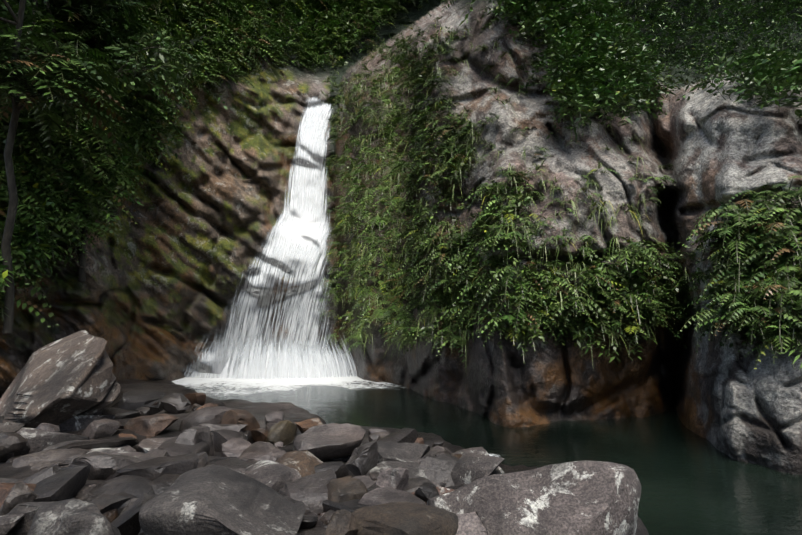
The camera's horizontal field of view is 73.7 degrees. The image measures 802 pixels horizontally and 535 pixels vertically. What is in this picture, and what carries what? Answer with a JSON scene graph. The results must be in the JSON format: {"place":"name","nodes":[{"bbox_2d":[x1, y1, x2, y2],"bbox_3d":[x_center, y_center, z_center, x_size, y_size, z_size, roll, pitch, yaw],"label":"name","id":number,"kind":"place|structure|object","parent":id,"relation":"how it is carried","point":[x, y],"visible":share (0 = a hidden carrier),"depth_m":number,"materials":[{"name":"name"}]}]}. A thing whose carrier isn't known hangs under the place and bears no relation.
{"place":"outdoors","nodes":[
{"label":"outdoors","id":0,"kind":"place"},
{"bbox_2d":[182,97,355,374],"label":"waterfall","id":1,"kind":"structure","parent":0,"point":[304,280],"depth_m":19.01,"materials":[{"name":"liquid"}]},
{"bbox_2d":[0,379,648,534],"bbox_3d":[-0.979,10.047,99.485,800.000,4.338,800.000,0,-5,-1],"label":"terrain","id":2,"kind":"structure","parent":0,"point":[292,412],"depth_m":8.40,"materials":[{"name":"grey stone"}]},
{"bbox_2d":[0,432,27,454],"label":"boulder","id":3,"kind":"object","parent":2,"relation":"on","point":[12,442],"visible":1,"depth_m":6.47,"materials":[{"name":"grey stone"}]},
{"bbox_2d":[36,423,59,431],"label":"boulder","id":4,"kind":"object","parent":2,"relation":"on","point":[48,427],"visible":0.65,"depth_m":7.55,"materials":[{"name":"grey stone"}]},
{"bbox_2d":[12,448,90,469],"bbox_3d":[-4.106,2.319,6.326,0.559,0.293,0.817,-4,-7,39],"label":"boulder","id":5,"kind":"object","parent":2,"relation":"on","point":[39,460],"visible":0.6,"depth_m":6.22,"materials":[{"name":"grey stone"}]},
{"bbox_2d":[0,330,120,427],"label":"slab boulder","id":6,"kind":"object","parent":2,"relation":"on","point":[59,381],"visible":0.96,"depth_m":8.45,"materials":[{"name":"grey stone"}]},
{"bbox_2d":[27,499,120,534],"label":"boulder","id":7,"kind":"object","parent":2,"relation":"on","point":[72,517],"visible":1,"depth_m":3.88,"materials":[{"name":"grey stone"}]},
{"bbox_2d":[81,419,120,439],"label":"boulder","id":8,"kind":"object","parent":2,"relation":"on","point":[100,428],"visible":0.81,"depth_m":7.82,"materials":[{"name":"grey stone"}]},
{"bbox_2d":[68,451,142,479],"bbox_3d":[-3.261,2.199,5.867,0.953,0.378,0.615,0,-5,-1],"label":"boulder","id":9,"kind":"object","parent":2,"relation":"on","point":[104,466],"visible":0.44,"depth_m":5.64,"materials":[{"name":"grey stone"}]},
{"bbox_2d":[119,433,138,441],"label":"boulder","id":10,"kind":"object","parent":2,"relation":"on","point":[126,435],"visible":0.27,"depth_m":7.47,"materials":[{"name":"brown stone"}]},
{"bbox_2d":[123,414,178,435],"bbox_3d":[-3.838,2.500,8.256,0.773,0.501,0.669,-5,-7,44],"label":"boulder","id":11,"kind":"object","parent":2,"relation":"on","point":[151,425],"visible":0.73,"depth_m":8.01,"materials":[{"name":"brown stone"}]},
{"bbox_2d":[138,449,169,460],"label":"boulder","id":12,"kind":"object","parent":2,"relation":"on","point":[153,453],"visible":0.33,"depth_m":6.13,"materials":[{"name":"grey stone"}]},
{"bbox_2d":[160,393,190,413],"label":"boulder","id":13,"kind":"object","parent":2,"relation":"on","point":[175,403],"visible":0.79,"depth_m":10.03,"materials":[{"name":"grey stone"}]},
{"bbox_2d":[175,426,213,455],"bbox_3d":[-2.682,2.305,6.843,0.502,0.513,0.662,0,-5,-1],"label":"boulder","id":14,"kind":"object","parent":2,"relation":"on","point":[193,435],"visible":0.48,"depth_m":6.79,"materials":[{"name":"grey stone"}]},
{"bbox_2d":[197,452,207,467],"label":"boulder","id":15,"kind":"object","parent":2,"relation":"on","point":[203,457],"visible":0.17,"depth_m":6.17,"materials":[{"name":"grey stone"}]},
{"bbox_2d":[196,403,217,409],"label":"boulder","id":16,"kind":"object","parent":2,"relation":"on","point":[208,405],"visible":0.1,"depth_m":9.27,"materials":[{"name":"stone"}]},
{"bbox_2d":[139,464,304,534],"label":"boulder","id":17,"kind":"object","parent":2,"relation":"on","point":[214,499],"visible":1,"depth_m":3.88,"materials":[{"name":"grey stone"}]},
{"bbox_2d":[199,423,246,444],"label":"boulder","id":18,"kind":"object","parent":2,"relation":"on","point":[236,427],"visible":0.23,"depth_m":7.77,"materials":[{"name":"grey stone"}]},
{"bbox_2d":[220,438,251,457],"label":"boulder","id":19,"kind":"object","parent":2,"relation":"on","point":[233,447],"visible":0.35,"depth_m":6.80,"materials":[{"name":"grey stone"}]},
{"bbox_2d":[220,409,259,442],"bbox_3d":[-2.508,2.467,8.198,0.688,0.548,0.660,0,-5,-1],"label":"boulder","id":20,"kind":"object","parent":2,"relation":"on","point":[237,416],"visible":0.35,"depth_m":8.06,"materials":[{"name":"brown stone"}]},
{"bbox_2d":[0,389,504,534],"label":"bank cobbles","id":21,"kind":"object","parent":2,"relation":"on","point":[119,498],"visible":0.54,"depth_m":5.72,"materials":[{"name":"grey stone"}]},
{"bbox_2d":[0,482,37,515],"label":"boulder","id":22,"kind":"object","parent":21,"relation":"on","point":[20,492],"visible":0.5,"depth_m":4.57,"materials":[{"name":"grey stone"}]},
{"bbox_2d":[376,467,408,489],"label":"boulder","id":23,"kind":"object","parent":21,"relation":"on","point":[396,478],"visible":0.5,"depth_m":5.02,"materials":[{"name":"grey stone"}]},
{"bbox_2d":[237,441,285,461],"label":"boulder","id":24,"kind":"object","parent":2,"relation":"on","point":[258,451],"visible":0.42,"depth_m":6.52,"materials":[{"name":"grey stone"}]},
{"bbox_2d":[265,420,295,447],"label":"boulder","id":25,"kind":"object","parent":2,"relation":"on","point":[284,431],"visible":0.92,"depth_m":7.82,"materials":[{"name":"stone"}]},
{"bbox_2d":[265,423,297,435],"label":"boulder","id":26,"kind":"object","parent":2,"relation":"on","point":[268,426],"visible":0.04,"depth_m":8.39,"materials":[{"name":"grey stone"}]},
{"bbox_2d":[295,418,323,432],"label":"boulder","id":27,"kind":"object","parent":2,"relation":"on","point":[304,425],"visible":0.44,"depth_m":8.45,"materials":[{"name":"brown stone"}]},
{"bbox_2d":[294,423,364,461],"bbox_3d":[-0.926,2.287,6.940,0.938,0.440,0.816,0,-5,-1],"label":"boulder","id":28,"kind":"object","parent":2,"relation":"on","point":[325,442],"visible":0.77,"depth_m":6.68,"materials":[{"name":"grey stone"}]},
{"bbox_2d":[324,509,358,534],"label":"boulder","id":29,"kind":"object","parent":2,"relation":"on","point":[342,521],"visible":1,"depth_m":3.76,"materials":[{"name":"grey stone"}]},
{"bbox_2d":[326,475,367,502],"bbox_3d":[-0.512,2.163,4.985,0.411,0.345,0.464,3,-6,-30],"label":"boulder","id":30,"kind":"object","parent":2,"relation":"on","point":[347,488],"visible":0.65,"depth_m":4.87,"materials":[{"name":"grey stone"}]},
{"bbox_2d":[345,442,377,475],"bbox_3d":[-0.435,2.115,5.871,0.323,0.411,0.392,-4,-7,38],"label":"boulder","id":31,"kind":"object","parent":2,"relation":"on","point":[362,460],"visible":0.79,"depth_m":5.75,"materials":[{"name":"grey stone"}]},
{"bbox_2d":[353,502,458,534],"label":"boulder","id":32,"kind":"object","parent":2,"relation":"on","point":[400,518],"visible":0.85,"depth_m":3.84,"materials":[{"name":"grey stone"}]},
{"bbox_2d":[414,482,438,500],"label":"boulder","id":33,"kind":"object","parent":2,"relation":"on","point":[425,491],"visible":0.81,"depth_m":4.86,"materials":[{"name":"grey stone"}]},
{"bbox_2d":[422,446,452,457],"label":"boulder","id":34,"kind":"object","parent":2,"relation":"on","point":[433,451],"visible":0.12,"depth_m":7.01,"materials":[{"name":"grey stone"}]},
{"bbox_2d":[456,511,487,534],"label":"boulder","id":35,"kind":"object","parent":2,"relation":"on","point":[470,523],"visible":0.58,"depth_m":3.93,"materials":[{"name":"grey stone"}]},
{"bbox_2d":[426,460,640,534],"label":"boulder","id":36,"kind":"object","parent":2,"relation":"on","point":[585,497],"visible":0.94,"depth_m":4.27,"materials":[{"name":"grey stone"}]},
{"bbox_2d":[0,0,801,474],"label":"gorge cliff","id":37,"kind":"structure","parent":0,"point":[152,296],"depth_m":13.89,"materials":[{"name":"grey stone"}]},
{"bbox_2d":[0,0,170,332],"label":"tree trunks","id":38,"kind":"object","parent":37,"relation":"on","point":[8,321],"visible":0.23,"depth_m":10.84,"materials":[{"name":"brown plant"}]},
{"bbox_2d":[0,0,217,165],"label":"tree crowns","id":39,"kind":"object","parent":38,"relation":"attached to","point":[100,84],"visible":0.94,"depth_m":12.38,"materials":[{"name":"green plant"}]},
{"bbox_2d":[0,0,474,326],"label":"forest understory","id":40,"kind":"object","parent":37,"relation":"on","point":[50,214],"visible":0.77,"depth_m":15.50,"materials":[{"name":"green plant"}]},
{"bbox_2d":[318,16,416,355],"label":"hanging vines","id":41,"kind":"object","parent":37,"relation":"on","point":[391,297],"visible":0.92,"depth_m":17.25,"materials":[{"name":"green plant"}]},
{"bbox_2d":[348,0,708,367],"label":"rock plants","id":42,"kind":"object","parent":37,"relation":"on","point":[613,296],"visible":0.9,"depth_m":11.26,"materials":[{"name":"green plant"}]},
{"bbox_2d":[481,0,801,368],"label":"plants","id":43,"kind":"object","parent":37,"relation":"on","point":[756,277],"visible":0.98,"depth_m":11.92,"materials":[{"name":"green plant"}]},
{"bbox_2d":[172,375,801,534],"bbox_3d":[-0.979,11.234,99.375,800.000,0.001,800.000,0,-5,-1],"label":"pool water","id":44,"kind":"structure","parent":0,"point":[692,483],"depth_m":8.39,"materials":[{"name":"green liquid"}]},
{"bbox_2d":[184,302,356,378],"bbox_3d":[-4.675,2.514,19.447,10.499,2.699,3.692,0,-5,-1],"label":"waterfall spray","id":45,"kind":"object","parent":44,"relation":"on","point":[291,370],"visible":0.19,"depth_m":17.77,"materials":[{"name":"liquid"}]},
{"bbox_2d":[191,310,351,376],"bbox_3d":[-4.677,2.733,19.644,8.999,2.299,3.165,0,-5,-1],"label":"waterfall spray","id":46,"kind":"object","parent":44,"relation":"on","point":[314,360],"depth_m":18.44,"materials":[{"name":"liquid"}]},
{"bbox_2d":[249,323,347,369],"bbox_3d":[-4.679,2.952,19.840,7.499,1.899,2.637,0,-5,-1],"label":"waterfall spray","id":47,"kind":"object","parent":44,"relation":"on","point":[344,355],"depth_m":19.00,"materials":[{"name":"liquid"}]}
]}

